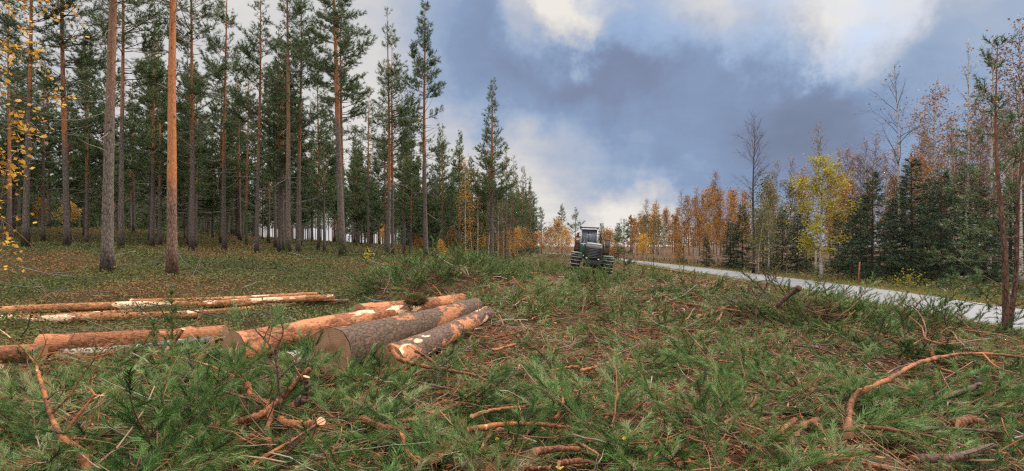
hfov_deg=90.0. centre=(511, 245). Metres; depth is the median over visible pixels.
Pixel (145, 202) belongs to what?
pine tree
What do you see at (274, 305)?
log
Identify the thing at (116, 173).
pine tree
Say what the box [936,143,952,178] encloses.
birch tree
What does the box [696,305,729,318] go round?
fallen branch
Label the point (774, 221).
birch tree
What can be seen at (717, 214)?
birch tree
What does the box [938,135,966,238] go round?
birch tree
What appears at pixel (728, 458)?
bark chips
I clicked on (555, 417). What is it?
branches
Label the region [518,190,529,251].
pine tree
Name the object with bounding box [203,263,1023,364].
cut branch cover
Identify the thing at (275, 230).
pine tree
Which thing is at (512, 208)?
birch tree
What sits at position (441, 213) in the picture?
pine tree
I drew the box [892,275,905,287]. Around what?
roadside plant
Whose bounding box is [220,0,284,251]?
pine tree
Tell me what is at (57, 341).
log
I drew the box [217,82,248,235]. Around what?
pine tree
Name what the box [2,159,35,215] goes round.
pine tree
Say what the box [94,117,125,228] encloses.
pine tree
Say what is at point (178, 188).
pine tree
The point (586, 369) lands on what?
fallen branch
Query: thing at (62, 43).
pine tree
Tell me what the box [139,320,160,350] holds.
pine sapling
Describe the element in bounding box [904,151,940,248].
birch tree
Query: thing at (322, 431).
loose twigs
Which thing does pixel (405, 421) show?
fallen branch
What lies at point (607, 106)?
sky
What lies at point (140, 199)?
pine tree
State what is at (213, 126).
pine tree
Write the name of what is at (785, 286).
road shoulder
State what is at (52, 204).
pine tree
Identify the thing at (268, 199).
pine tree
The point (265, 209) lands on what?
pine tree
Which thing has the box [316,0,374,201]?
pine tree
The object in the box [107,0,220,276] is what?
pine tree
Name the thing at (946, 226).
spruce tree
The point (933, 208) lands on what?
spruce tree
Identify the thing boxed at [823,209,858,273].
spruce tree
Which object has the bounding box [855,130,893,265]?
birch tree
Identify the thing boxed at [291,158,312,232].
pine tree
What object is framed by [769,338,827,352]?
fallen branch
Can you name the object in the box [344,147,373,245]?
pine tree
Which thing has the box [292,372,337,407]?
fallen branch
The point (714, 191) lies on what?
birch tree
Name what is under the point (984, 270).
spruce tree
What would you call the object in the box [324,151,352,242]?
pine tree
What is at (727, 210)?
birch tree
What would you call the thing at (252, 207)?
pine tree
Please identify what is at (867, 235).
spruce tree
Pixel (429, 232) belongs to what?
pine tree
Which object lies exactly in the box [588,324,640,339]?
fallen branch
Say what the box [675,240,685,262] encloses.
spruce tree
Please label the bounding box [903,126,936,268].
birch tree
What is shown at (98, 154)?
pine tree
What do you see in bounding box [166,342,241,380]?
fallen branch
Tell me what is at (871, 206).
birch tree
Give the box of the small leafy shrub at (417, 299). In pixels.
[401,292,428,307]
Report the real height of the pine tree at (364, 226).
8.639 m
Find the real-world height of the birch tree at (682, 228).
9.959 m
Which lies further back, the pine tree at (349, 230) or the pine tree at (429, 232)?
the pine tree at (349, 230)
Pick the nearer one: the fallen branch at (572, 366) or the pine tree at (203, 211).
the fallen branch at (572, 366)
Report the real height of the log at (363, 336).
0.563 m
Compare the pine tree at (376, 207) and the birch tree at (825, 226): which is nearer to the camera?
the pine tree at (376, 207)
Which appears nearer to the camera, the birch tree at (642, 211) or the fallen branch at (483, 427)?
the fallen branch at (483, 427)
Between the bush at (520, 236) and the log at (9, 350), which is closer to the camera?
the log at (9, 350)
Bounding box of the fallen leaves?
[613,261,1020,352]
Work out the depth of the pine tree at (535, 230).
98.31 m
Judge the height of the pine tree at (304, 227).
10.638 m
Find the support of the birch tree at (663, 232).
on the ground at (735, 457)
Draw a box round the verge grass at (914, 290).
[617,259,1023,347]
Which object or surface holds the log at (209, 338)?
on the ground at (735, 457)
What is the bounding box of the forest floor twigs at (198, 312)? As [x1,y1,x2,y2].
[0,233,401,340]
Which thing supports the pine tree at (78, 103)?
on the ground at (735, 457)
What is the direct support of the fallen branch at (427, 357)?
on the ground at (735, 457)
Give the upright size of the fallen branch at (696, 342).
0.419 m
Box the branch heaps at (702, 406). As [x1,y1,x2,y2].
[0,331,1023,470]
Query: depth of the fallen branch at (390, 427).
4.00 m
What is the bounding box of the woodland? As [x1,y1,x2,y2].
[623,180,1023,259]
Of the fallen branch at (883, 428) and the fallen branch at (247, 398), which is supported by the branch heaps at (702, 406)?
the fallen branch at (883, 428)
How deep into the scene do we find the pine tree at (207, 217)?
55.27 m
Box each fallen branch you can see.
[0,314,138,469]
[19,266,84,276]
[141,382,189,394]
[164,328,184,354]
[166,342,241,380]
[192,377,262,425]
[211,380,278,433]
[215,416,285,449]
[226,292,333,415]
[237,373,274,413]
[237,436,290,452]
[264,398,282,429]
[273,413,325,430]
[275,390,338,467]
[276,365,311,411]
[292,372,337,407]
[360,402,409,441]
[385,399,418,423]
[388,345,484,383]
[394,419,428,467]
[407,345,435,364]
[418,377,464,389]
[455,403,531,407]
[466,296,478,345]
[467,401,565,432]
[470,405,524,420]
[477,429,491,453]
[492,340,517,351]
[518,296,534,302]
[533,446,581,455]
[551,365,580,376]
[557,458,591,466]
[576,441,598,469]
[579,358,608,371]
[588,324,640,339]
[597,344,639,363]
[634,377,699,413]
[642,431,684,467]
[682,327,710,357]
[686,303,750,312]
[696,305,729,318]
[709,326,754,340]
[724,409,777,422]
[725,255,809,322]
[748,390,758,408]
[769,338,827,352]
[773,275,810,307]
[776,417,802,442]
[791,410,820,435]
[793,338,837,354]
[824,451,862,463]
[841,337,1022,439]
[863,415,909,433]
[877,339,938,380]
[903,305,931,344]
[909,443,997,467]
[910,311,945,344]
[918,427,1021,442]
[943,373,983,396]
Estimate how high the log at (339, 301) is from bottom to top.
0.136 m
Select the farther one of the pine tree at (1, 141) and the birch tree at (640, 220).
the birch tree at (640, 220)
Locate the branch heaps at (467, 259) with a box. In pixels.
[341,232,1023,350]
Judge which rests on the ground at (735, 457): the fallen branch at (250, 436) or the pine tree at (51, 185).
the pine tree at (51, 185)
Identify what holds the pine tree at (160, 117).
on the ground at (735, 457)
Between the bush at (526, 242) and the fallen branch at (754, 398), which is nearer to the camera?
the fallen branch at (754, 398)
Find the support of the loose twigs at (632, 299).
on the ground at (735, 457)
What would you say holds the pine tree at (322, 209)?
on the ground at (735, 457)
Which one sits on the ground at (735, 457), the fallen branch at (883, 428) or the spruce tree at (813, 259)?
the spruce tree at (813, 259)
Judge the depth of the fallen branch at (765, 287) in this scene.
8.79 m
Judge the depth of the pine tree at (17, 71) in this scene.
33.95 m
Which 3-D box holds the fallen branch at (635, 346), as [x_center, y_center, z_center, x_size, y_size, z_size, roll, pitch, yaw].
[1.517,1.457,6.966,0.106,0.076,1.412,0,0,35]
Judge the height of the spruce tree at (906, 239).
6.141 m
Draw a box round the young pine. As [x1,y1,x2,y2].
[922,31,1023,337]
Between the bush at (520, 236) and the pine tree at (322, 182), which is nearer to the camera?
the bush at (520, 236)
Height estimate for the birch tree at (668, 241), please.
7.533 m
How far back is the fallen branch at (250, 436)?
3.73 m
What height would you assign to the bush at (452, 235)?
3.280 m
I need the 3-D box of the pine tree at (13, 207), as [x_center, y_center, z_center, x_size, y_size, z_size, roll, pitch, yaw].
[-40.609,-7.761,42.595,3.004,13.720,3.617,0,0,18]
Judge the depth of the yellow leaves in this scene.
3.90 m
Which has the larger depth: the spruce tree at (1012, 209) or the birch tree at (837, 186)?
the birch tree at (837, 186)
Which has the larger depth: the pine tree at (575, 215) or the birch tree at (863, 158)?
the pine tree at (575, 215)
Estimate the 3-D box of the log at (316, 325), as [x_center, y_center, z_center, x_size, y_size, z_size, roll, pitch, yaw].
[-2.594,1.218,7.851,0.456,0.453,3.542,0,2,28]
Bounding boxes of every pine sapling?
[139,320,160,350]
[155,289,190,347]
[331,233,342,252]
[343,236,354,253]
[498,204,507,263]
[646,250,659,278]
[679,244,693,278]
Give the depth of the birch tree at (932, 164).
43.50 m
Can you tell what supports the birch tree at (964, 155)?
on the ground at (735, 457)
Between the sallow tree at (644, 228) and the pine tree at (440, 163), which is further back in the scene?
the sallow tree at (644, 228)
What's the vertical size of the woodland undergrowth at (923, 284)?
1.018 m
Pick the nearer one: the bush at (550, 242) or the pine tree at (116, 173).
the pine tree at (116, 173)
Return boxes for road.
[554,253,1023,328]
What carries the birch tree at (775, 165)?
on the ground at (735, 457)
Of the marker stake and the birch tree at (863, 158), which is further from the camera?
the birch tree at (863, 158)
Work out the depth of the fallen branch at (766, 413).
4.12 m
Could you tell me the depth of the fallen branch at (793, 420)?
3.89 m
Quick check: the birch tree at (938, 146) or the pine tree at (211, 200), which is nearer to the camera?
the birch tree at (938, 146)
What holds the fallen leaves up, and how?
on the ground at (735, 457)
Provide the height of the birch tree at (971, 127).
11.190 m
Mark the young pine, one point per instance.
(1008, 310)
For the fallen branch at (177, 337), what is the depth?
6.19 m
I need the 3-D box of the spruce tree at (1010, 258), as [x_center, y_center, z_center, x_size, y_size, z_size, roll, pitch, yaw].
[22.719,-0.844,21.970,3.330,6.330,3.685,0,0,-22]
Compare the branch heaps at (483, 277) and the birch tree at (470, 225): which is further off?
the birch tree at (470, 225)
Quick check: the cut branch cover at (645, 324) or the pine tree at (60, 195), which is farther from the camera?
the pine tree at (60, 195)
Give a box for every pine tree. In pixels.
[0,0,45,241]
[0,0,78,246]
[0,53,55,200]
[0,57,41,226]
[0,75,50,231]
[0,84,16,202]
[0,96,7,203]
[0,121,6,179]
[0,137,7,224]
[0,147,5,225]
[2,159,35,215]
[3,192,34,226]
[4,54,69,241]
[23,0,127,246]
[30,175,56,227]
[30,193,38,227]
[31,68,81,227]
[41,154,61,209]
[44,0,151,273]
[45,189,61,225]
[46,70,96,239]
[51,197,62,227]
[52,134,82,203]
[56,27,119,242]
[58,47,117,234]
[61,131,80,227]
[71,130,102,226]
[71,204,80,227]
[79,124,114,209]
[83,0,184,250]
[88,21,140,200]
[90,199,115,224]
[90,213,115,223]
[91,178,117,221]
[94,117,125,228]
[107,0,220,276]
[114,81,148,232]
[114,107,139,228]
[114,135,131,213]
[115,16,179,246]
[117,36,166,239]
[128,101,165,204]
[128,142,146,228]
[136,36,187,245]
[136,184,148,228]
[137,168,165,228]
[138,105,181,211]
[143,186,166,229]
[148,0,244,250]
[155,53,211,244]
[155,91,198,242]
[163,36,217,244]
[164,64,219,247]
[164,164,207,237]
[182,0,246,250]
[185,133,216,231]
[197,61,239,242]
[197,131,232,236]
[197,156,218,232]
[197,174,216,231]
[211,169,241,222]
[213,86,251,237]
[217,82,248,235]
[219,50,261,240]
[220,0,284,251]
[226,70,268,245]
[226,184,235,233]
[241,137,277,239]
[241,146,255,235]
[242,115,265,235]
[244,186,253,233]
[250,45,304,250]
[254,55,295,247]
[254,62,277,242]
[259,24,317,252]
[259,187,277,230]
[261,0,327,253]
[264,183,277,223]
[270,49,314,229]
[275,0,334,253]
[284,102,314,246]
[287,0,377,255]
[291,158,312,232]
[301,136,317,219]
[301,168,314,238]
[303,136,317,239]
[303,214,313,238]
[304,54,335,250]
[307,112,344,251]
[308,117,344,240]
[309,125,331,239]
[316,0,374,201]
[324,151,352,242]
[331,170,346,223]
[344,85,383,252]
[344,125,365,241]
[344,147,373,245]
[345,136,359,242]
[345,206,360,241]
[346,154,353,241]
[352,145,375,244]
[353,187,376,243]
[354,157,373,243]
[355,173,364,241]
[359,122,400,254]
[362,191,382,243]
[366,33,422,254]
[366,158,377,243]
[368,6,422,255]
[369,143,386,243]
[390,188,400,234]
[393,127,416,253]
[393,133,422,254]
[394,117,418,250]
[394,201,401,228]
[395,0,450,258]
[395,205,408,243]
[400,179,422,248]
[412,134,431,248]
[414,162,447,255]
[420,205,434,246]
[427,124,461,249]
[429,130,454,248]
[431,171,445,245]
[440,190,454,245]
[441,162,458,252]
[442,130,470,250]
[443,139,469,245]
[454,155,487,253]
[455,170,472,249]
[465,78,515,257]
[478,151,500,240]
[480,151,500,254]
[489,146,520,259]
[497,156,527,257]
[511,174,524,251]
[513,166,538,256]
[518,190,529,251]
[521,176,544,254]
[528,202,537,233]
[536,208,546,252]
[553,205,565,252]
[563,207,584,238]
[613,219,636,272]
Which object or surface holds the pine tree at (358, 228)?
on the ground at (735, 457)
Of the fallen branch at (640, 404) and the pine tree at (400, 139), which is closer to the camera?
the fallen branch at (640, 404)
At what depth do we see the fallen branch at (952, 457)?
3.42 m
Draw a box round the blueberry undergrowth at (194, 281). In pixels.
[0,224,537,382]
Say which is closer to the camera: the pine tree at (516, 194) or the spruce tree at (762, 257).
the spruce tree at (762, 257)
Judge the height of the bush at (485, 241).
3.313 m
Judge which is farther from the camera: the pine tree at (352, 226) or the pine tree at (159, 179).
the pine tree at (352, 226)
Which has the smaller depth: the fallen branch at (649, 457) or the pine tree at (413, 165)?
the fallen branch at (649, 457)
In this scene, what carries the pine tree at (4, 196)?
on the ground at (735, 457)
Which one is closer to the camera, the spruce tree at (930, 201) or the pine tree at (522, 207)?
the spruce tree at (930, 201)
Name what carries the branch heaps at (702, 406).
on the ground at (735, 457)
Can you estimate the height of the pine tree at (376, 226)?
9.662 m
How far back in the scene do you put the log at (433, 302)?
9.90 m
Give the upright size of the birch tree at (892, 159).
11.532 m
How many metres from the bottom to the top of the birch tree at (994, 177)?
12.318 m
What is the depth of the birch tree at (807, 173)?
32.14 m
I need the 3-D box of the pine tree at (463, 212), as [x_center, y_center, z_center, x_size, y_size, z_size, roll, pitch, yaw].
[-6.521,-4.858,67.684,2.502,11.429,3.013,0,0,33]
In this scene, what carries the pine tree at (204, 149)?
on the ground at (735, 457)
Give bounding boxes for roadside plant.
[364,247,374,264]
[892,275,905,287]
[901,268,924,288]
[928,295,965,323]
[944,279,965,290]
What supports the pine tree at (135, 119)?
on the ground at (735, 457)
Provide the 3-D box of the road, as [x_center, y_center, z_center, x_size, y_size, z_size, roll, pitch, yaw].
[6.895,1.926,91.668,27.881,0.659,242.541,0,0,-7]
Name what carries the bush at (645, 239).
on the ground at (735, 457)
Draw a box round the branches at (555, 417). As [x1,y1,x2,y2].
[0,310,1023,470]
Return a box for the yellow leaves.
[334,272,993,469]
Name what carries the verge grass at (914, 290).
on the ground at (735, 457)
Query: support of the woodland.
on the ground at (735, 457)
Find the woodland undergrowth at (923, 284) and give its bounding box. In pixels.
[640,255,1023,301]
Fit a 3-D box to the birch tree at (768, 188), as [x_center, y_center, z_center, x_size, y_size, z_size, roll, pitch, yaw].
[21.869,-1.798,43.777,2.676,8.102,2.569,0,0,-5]
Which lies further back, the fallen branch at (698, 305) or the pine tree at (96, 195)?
the pine tree at (96, 195)
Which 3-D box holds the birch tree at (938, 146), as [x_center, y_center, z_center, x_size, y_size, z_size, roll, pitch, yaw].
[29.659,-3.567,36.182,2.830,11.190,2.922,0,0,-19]
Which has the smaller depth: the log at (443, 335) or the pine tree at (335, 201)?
the log at (443, 335)
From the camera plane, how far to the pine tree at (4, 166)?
40.48 m
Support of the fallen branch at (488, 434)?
on the branch heaps at (702, 406)
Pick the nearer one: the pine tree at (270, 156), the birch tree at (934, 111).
the birch tree at (934, 111)
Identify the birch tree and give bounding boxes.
[0,0,88,271]
[452,153,475,251]
[463,192,478,248]
[466,163,488,253]
[484,199,496,252]
[493,202,503,241]
[498,203,507,257]
[503,203,515,247]
[629,215,639,256]
[635,213,645,258]
[639,197,650,258]
[647,204,662,256]
[654,199,660,258]
[657,208,670,259]
[661,206,675,260]
[670,207,682,249]
[676,195,696,263]
[677,190,691,261]
[688,185,703,262]
[688,195,704,262]
[691,189,715,260]
[693,184,719,264]
[705,182,724,263]
[705,188,728,264]
[710,167,726,260]
[717,187,741,260]
[723,186,746,265]
[736,189,755,263]
[751,179,783,260]
[764,189,781,262]
[766,156,788,265]
[779,157,797,265]
[788,175,813,268]
[793,167,816,258]
[797,122,837,274]
[812,158,837,267]
[814,176,845,259]
[823,148,858,270]
[825,174,858,271]
[837,144,861,226]
[843,153,859,255]
[844,138,882,267]
[849,147,881,263]
[854,60,941,273]
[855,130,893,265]
[856,174,876,255]
[867,154,889,263]
[877,148,896,263]
[881,144,907,263]
[881,171,909,238]
[891,77,969,267]
[899,143,925,222]
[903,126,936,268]
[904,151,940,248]
[914,122,947,247]
[922,140,952,204]
[930,129,965,237]
[935,112,986,238]
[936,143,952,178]
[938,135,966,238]
[939,35,1023,278]
[946,122,988,219]
[951,38,986,274]
[951,90,1006,272]
[956,104,1006,245]
[977,82,1021,254]
[978,109,1014,259]
[978,131,1010,266]
[981,16,1023,287]
[992,129,1014,249]
[993,88,1023,255]
[999,76,1023,200]
[1003,110,1023,210]
[1007,160,1023,235]
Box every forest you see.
[2,196,539,252]
[30,167,539,250]
[37,191,259,235]
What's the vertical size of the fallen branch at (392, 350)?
0.565 m
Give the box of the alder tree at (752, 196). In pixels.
[729,110,774,273]
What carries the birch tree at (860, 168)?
on the ground at (735, 457)
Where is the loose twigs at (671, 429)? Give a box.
[0,306,1023,470]
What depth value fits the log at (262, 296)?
11.57 m
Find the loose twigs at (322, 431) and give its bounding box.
[48,265,1023,470]
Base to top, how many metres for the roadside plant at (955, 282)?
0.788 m
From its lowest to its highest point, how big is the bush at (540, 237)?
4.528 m
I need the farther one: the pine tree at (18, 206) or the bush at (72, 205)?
the bush at (72, 205)
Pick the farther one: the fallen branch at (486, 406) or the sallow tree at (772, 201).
the sallow tree at (772, 201)
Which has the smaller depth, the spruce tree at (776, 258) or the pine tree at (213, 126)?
the spruce tree at (776, 258)
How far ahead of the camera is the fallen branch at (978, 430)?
3.95 m
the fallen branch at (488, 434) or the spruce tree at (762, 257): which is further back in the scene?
the spruce tree at (762, 257)
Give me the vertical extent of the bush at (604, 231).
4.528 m
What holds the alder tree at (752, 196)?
on the ground at (735, 457)
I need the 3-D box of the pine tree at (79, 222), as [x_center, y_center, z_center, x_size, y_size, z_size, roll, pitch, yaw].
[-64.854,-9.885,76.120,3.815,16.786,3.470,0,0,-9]
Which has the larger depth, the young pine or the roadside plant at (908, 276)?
the roadside plant at (908, 276)
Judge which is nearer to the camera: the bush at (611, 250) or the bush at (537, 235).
the bush at (611, 250)
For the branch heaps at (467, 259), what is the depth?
10.88 m
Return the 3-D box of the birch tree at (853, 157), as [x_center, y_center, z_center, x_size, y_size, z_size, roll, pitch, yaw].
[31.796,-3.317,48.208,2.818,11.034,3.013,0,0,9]
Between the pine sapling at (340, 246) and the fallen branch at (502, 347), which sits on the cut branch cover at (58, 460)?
the fallen branch at (502, 347)
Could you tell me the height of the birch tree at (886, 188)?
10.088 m
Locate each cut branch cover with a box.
[0,307,1023,470]
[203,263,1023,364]
[371,246,768,293]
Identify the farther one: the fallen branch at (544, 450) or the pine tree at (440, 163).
the pine tree at (440, 163)
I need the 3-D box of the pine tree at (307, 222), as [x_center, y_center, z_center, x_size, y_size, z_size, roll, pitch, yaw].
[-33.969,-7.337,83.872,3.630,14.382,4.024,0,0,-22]
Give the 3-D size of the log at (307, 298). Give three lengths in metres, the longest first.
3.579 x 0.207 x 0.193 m
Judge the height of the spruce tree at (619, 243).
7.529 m
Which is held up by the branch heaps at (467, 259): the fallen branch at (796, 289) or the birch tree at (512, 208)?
the fallen branch at (796, 289)
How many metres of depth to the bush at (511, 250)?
55.94 m
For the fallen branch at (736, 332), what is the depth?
8.19 m
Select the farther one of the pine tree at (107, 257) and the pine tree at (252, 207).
the pine tree at (252, 207)
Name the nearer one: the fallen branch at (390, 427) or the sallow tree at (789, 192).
the fallen branch at (390, 427)
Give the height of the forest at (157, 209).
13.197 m
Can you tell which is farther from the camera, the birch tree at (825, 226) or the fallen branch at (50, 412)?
the birch tree at (825, 226)
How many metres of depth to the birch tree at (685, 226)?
57.95 m
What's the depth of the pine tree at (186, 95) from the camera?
42.38 m
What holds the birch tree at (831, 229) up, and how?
on the ground at (735, 457)
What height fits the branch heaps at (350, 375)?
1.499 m
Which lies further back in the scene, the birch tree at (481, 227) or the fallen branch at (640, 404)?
the birch tree at (481, 227)
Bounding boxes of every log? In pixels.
[0,301,188,314]
[0,309,138,319]
[0,344,47,362]
[0,361,44,373]
[14,310,201,322]
[33,325,228,355]
[54,336,214,360]
[129,292,318,301]
[185,294,334,307]
[201,306,253,313]
[223,303,421,365]
[230,304,300,308]
[245,347,299,372]
[263,299,348,305]
[278,348,313,362]
[313,297,482,375]
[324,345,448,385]
[351,293,466,311]
[372,306,493,376]
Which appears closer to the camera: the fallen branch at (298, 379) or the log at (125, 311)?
the fallen branch at (298, 379)
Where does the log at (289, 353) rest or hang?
on the ground at (735, 457)
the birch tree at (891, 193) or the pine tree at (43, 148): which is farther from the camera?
the birch tree at (891, 193)
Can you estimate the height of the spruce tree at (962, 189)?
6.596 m
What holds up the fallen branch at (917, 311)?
on the branch heaps at (350, 375)
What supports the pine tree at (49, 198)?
on the ground at (735, 457)
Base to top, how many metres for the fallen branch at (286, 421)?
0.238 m
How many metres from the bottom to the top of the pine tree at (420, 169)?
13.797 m
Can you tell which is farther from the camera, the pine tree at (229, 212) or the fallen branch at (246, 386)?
the pine tree at (229, 212)
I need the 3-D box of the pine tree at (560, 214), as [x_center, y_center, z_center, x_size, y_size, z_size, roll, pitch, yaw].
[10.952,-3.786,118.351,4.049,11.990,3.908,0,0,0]
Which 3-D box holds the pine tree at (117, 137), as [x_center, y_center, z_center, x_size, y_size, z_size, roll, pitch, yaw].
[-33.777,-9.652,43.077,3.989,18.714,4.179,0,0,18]
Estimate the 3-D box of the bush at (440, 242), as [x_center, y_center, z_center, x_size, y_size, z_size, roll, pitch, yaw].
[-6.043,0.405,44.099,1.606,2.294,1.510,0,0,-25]
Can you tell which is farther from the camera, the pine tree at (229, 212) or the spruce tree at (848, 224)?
the pine tree at (229, 212)
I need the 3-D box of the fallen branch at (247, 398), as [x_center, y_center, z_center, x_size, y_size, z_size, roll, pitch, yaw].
[-2.393,1.332,4.412,1.048,0.303,0.233,0,0,26]
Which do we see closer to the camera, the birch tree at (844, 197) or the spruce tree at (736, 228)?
the birch tree at (844, 197)
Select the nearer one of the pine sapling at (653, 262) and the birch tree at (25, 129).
the birch tree at (25, 129)
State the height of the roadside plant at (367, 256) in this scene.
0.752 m
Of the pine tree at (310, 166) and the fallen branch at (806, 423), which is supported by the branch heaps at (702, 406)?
the fallen branch at (806, 423)
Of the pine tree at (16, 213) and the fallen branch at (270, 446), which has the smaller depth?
the fallen branch at (270, 446)
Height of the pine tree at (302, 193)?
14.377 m
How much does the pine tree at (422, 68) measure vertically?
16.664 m
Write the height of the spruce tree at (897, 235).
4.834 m
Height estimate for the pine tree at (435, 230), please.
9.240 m
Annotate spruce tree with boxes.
[598,223,604,254]
[612,223,626,256]
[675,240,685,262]
[698,236,714,266]
[716,221,737,269]
[719,204,757,269]
[747,211,778,270]
[763,207,798,272]
[777,213,814,273]
[790,211,818,271]
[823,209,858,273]
[825,193,881,277]
[831,170,910,281]
[839,192,889,271]
[869,151,959,280]
[874,198,916,277]
[876,191,921,268]
[898,173,960,273]
[899,165,972,284]
[904,183,950,267]
[914,180,973,272]
[921,156,1010,280]
[948,182,1013,286]
[949,173,1008,271]
[979,171,1023,274]
[997,190,1023,279]
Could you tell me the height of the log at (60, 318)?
0.202 m
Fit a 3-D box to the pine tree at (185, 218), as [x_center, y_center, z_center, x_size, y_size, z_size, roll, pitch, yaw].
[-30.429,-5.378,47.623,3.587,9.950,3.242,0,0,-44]
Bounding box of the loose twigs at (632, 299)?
[353,254,1021,345]
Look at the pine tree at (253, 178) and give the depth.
71.96 m
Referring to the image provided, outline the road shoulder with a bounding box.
[560,253,1022,331]
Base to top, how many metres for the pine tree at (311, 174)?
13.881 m
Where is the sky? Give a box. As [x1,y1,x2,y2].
[0,0,1023,245]
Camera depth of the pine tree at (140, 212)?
93.23 m
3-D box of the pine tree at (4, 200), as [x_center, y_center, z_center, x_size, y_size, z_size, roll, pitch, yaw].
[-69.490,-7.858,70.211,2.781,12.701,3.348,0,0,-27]
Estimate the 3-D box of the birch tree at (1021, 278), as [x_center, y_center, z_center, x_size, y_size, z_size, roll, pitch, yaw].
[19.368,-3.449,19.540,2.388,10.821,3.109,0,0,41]
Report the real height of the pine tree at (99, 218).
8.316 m
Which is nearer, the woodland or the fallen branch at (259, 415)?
the fallen branch at (259, 415)
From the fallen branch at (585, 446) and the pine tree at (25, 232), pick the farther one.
the pine tree at (25, 232)
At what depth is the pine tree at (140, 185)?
47.10 m
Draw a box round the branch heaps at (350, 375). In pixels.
[0,296,1002,438]
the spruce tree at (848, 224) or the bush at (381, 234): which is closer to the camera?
the spruce tree at (848, 224)
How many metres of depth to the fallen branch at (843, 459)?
3.32 m
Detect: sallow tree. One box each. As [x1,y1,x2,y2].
[638,213,653,259]
[647,215,669,261]
[736,167,795,272]
[742,196,781,274]
[761,177,816,264]
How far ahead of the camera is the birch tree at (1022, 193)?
39.98 m
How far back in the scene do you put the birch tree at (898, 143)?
30.99 m
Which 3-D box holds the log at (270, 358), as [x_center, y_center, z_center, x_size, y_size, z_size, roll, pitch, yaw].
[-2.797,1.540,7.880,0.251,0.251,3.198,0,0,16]
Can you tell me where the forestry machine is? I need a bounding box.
[570,227,613,274]
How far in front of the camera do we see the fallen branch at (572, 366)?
6.25 m
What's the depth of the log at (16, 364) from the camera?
6.39 m
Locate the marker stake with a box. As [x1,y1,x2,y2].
[858,262,860,284]
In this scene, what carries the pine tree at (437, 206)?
on the ground at (735, 457)
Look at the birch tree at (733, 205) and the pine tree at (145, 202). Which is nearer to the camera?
the birch tree at (733, 205)
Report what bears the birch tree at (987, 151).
on the ground at (735, 457)
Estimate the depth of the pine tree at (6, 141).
41.15 m
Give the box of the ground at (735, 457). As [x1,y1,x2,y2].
[0,227,1023,470]
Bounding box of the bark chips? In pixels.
[0,260,1023,470]
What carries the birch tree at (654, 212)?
on the ground at (735, 457)
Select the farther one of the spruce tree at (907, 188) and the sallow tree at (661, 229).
the sallow tree at (661, 229)
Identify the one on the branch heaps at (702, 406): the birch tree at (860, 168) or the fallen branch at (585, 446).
the fallen branch at (585, 446)
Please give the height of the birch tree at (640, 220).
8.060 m
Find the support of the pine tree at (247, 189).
on the ground at (735, 457)
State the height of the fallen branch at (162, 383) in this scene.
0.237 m
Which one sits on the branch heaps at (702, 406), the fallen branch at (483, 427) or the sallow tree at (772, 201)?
the fallen branch at (483, 427)
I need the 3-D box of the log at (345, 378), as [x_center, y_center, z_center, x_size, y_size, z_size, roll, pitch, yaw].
[-1.583,1.580,7.049,0.352,0.341,2.494,0,1,22]
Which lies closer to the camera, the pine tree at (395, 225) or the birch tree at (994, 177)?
the birch tree at (994, 177)
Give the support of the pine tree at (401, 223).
on the ground at (735, 457)
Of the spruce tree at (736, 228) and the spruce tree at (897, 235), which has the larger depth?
the spruce tree at (736, 228)
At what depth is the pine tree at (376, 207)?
39.09 m
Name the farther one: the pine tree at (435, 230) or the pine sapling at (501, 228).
the pine tree at (435, 230)
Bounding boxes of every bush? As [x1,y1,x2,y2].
[30,196,57,225]
[55,201,81,226]
[377,224,390,242]
[412,233,422,252]
[437,239,451,257]
[445,228,457,248]
[479,231,489,252]
[494,234,506,257]
[502,228,517,257]
[510,223,528,256]
[518,224,531,252]
[528,231,539,252]
[536,229,550,252]
[536,230,545,251]
[543,227,561,254]
[545,217,568,253]
[555,227,574,257]
[598,225,618,248]
[598,228,622,261]
[633,234,655,259]
[669,242,687,263]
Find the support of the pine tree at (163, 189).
on the ground at (735, 457)
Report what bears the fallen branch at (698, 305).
on the ground at (735, 457)
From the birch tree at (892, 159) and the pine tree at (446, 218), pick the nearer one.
the birch tree at (892, 159)
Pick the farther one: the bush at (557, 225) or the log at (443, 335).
the bush at (557, 225)
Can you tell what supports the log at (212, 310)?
on the ground at (735, 457)
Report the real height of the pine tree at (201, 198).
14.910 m
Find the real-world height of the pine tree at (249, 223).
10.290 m
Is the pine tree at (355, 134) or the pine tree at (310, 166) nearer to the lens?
the pine tree at (310, 166)
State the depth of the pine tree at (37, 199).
74.08 m
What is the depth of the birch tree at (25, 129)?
6.60 m
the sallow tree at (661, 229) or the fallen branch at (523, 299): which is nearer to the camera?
the fallen branch at (523, 299)
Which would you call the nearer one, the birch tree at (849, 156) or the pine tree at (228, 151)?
the birch tree at (849, 156)
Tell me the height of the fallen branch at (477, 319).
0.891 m
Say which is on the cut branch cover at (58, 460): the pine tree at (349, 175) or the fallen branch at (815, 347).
the fallen branch at (815, 347)
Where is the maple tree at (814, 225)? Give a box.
[779,151,863,280]
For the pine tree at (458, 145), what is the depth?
49.95 m
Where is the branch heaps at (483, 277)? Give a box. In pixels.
[367,245,918,321]
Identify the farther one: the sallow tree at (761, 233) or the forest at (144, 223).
the forest at (144, 223)
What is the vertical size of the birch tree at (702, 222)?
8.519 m

